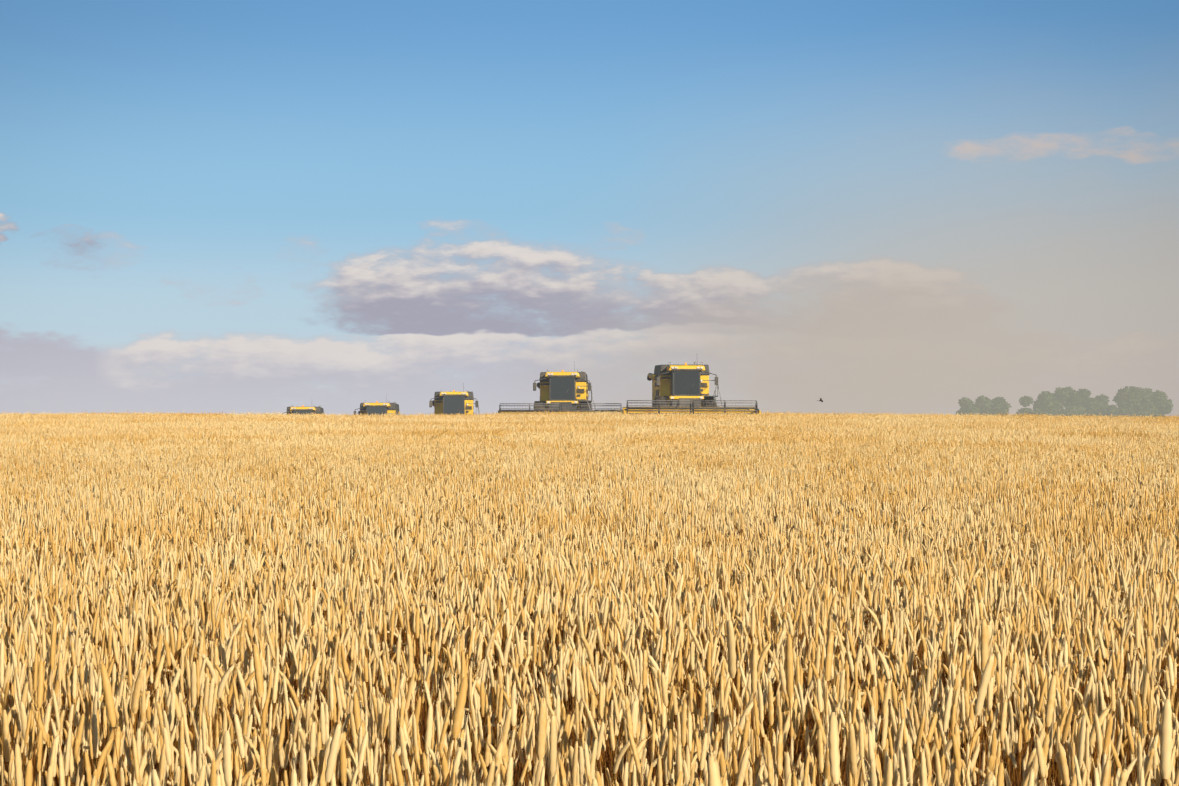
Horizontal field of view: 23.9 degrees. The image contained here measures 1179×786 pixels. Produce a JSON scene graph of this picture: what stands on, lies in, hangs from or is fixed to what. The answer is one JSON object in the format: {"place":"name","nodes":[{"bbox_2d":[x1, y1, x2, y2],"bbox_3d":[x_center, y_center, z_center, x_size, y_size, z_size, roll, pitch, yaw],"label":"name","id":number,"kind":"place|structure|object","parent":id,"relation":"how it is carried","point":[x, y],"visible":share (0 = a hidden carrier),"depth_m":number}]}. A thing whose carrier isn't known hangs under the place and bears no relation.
{"place":"outdoors","nodes":[
{"label":"outdoors","id":0,"kind":"place"},
{"bbox_2d":[0,0,1178,416],"label":"sky","id":1,"kind":"structure","parent":0,"point":[902,207]},
{"bbox_2d":[4,578,1178,785],"bbox_3d":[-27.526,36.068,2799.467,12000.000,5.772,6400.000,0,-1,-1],"label":"ground","id":2,"kind":"structure","parent":0,"point":[608,733],"depth_m":15.74},
{"bbox_2d":[285,405,323,415],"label":"combine","id":3,"kind":"object","parent":2,"relation":"on","point":[303,409],"visible":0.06,"depth_m":276.50},
{"bbox_2d":[354,401,400,415],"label":"combine","id":4,"kind":"object","parent":2,"relation":"on","point":[377,408],"visible":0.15,"depth_m":262.59},
{"bbox_2d":[429,383,479,415],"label":"combine","id":5,"kind":"object","parent":2,"relation":"on","point":[449,403],"visible":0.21,"depth_m":239.69},
{"bbox_2d":[496,369,621,414],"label":"combine","id":6,"kind":"object","parent":2,"relation":"on","point":[562,391],"visible":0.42,"depth_m":201.74},
{"bbox_2d":[622,362,760,415],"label":"combine","id":7,"kind":"object","parent":2,"relation":"on","point":[681,388],"visible":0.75,"depth_m":188.72},
{"bbox_2d":[955,397,973,415],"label":"tree","id":8,"kind":"object","parent":2,"relation":"on","point":[966,404],"visible":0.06,"depth_m":454.84},
{"bbox_2d":[963,406,981,415],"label":"bush","id":9,"kind":"object","parent":2,"relation":"on","point":[976,410],"visible":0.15,"depth_m":447.30},
{"bbox_2d":[973,395,991,411],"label":"tree","id":10,"kind":"object","parent":2,"relation":"on","point":[981,402],"visible":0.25,"depth_m":469.14},
{"bbox_2d":[980,407,1008,415],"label":"bush","id":11,"kind":"object","parent":2,"relation":"on","point":[994,411],"visible":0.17,"depth_m":445.41},
{"bbox_2d":[990,397,1011,413],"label":"tree","id":12,"kind":"object","parent":2,"relation":"on","point":[999,402],"visible":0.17,"depth_m":451.97},
{"bbox_2d":[1012,396,1038,416],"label":"tree","id":13,"kind":"object","parent":2,"relation":"on","point":[1025,401],"visible":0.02,"depth_m":462.51},
{"bbox_2d":[1018,408,1048,415],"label":"bush","id":14,"kind":"object","parent":2,"relation":"on","point":[1036,411],"visible":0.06,"depth_m":444.75},
{"bbox_2d":[1031,391,1061,410],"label":"tree","id":15,"kind":"object","parent":2,"relation":"on","point":[1045,401],"visible":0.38,"depth_m":447.09},
{"bbox_2d":[1042,406,1065,415],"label":"bush","id":16,"kind":"object","parent":2,"relation":"on","point":[1053,410],"visible":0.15,"depth_m":443.67},
{"bbox_2d":[1053,387,1081,408],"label":"tree","id":17,"kind":"object","parent":2,"relation":"on","point":[1061,394],"visible":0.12,"depth_m":468.78},
{"bbox_2d":[1065,406,1086,416],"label":"bush","id":18,"kind":"object","parent":2,"relation":"on","point":[1071,410],"visible":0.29,"depth_m":445.39},
{"bbox_2d":[1063,389,1104,416],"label":"tree","id":19,"kind":"object","parent":2,"relation":"on","point":[1075,399],"visible":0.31,"depth_m":454.98},
{"bbox_2d":[1085,406,1099,416],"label":"bush","id":20,"kind":"object","parent":2,"relation":"on","point":[1092,410],"visible":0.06,"depth_m":446.74},
{"bbox_2d":[1082,394,1109,415],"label":"tree","id":21,"kind":"object","parent":2,"relation":"on","point":[1102,403],"visible":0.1,"depth_m":465.22},
{"bbox_2d":[1105,388,1139,415],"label":"tree","id":22,"kind":"object","parent":2,"relation":"on","point":[1123,396],"visible":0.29,"depth_m":450.43},
{"bbox_2d":[1109,403,1142,416],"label":"bush","id":23,"kind":"object","parent":2,"relation":"on","point":[1127,410],"visible":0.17,"depth_m":444.28},
{"bbox_2d":[1118,386,1153,412],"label":"tree","id":24,"kind":"object","parent":2,"relation":"on","point":[1140,392],"visible":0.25,"depth_m":462.52},
{"bbox_2d":[1136,405,1165,416],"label":"bush","id":25,"kind":"object","parent":2,"relation":"on","point":[1145,411],"visible":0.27,"depth_m":445.66},
{"bbox_2d":[1139,390,1172,414],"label":"tree","id":26,"kind":"object","parent":2,"relation":"on","point":[1160,402],"visible":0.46,"depth_m":454.58}
]}

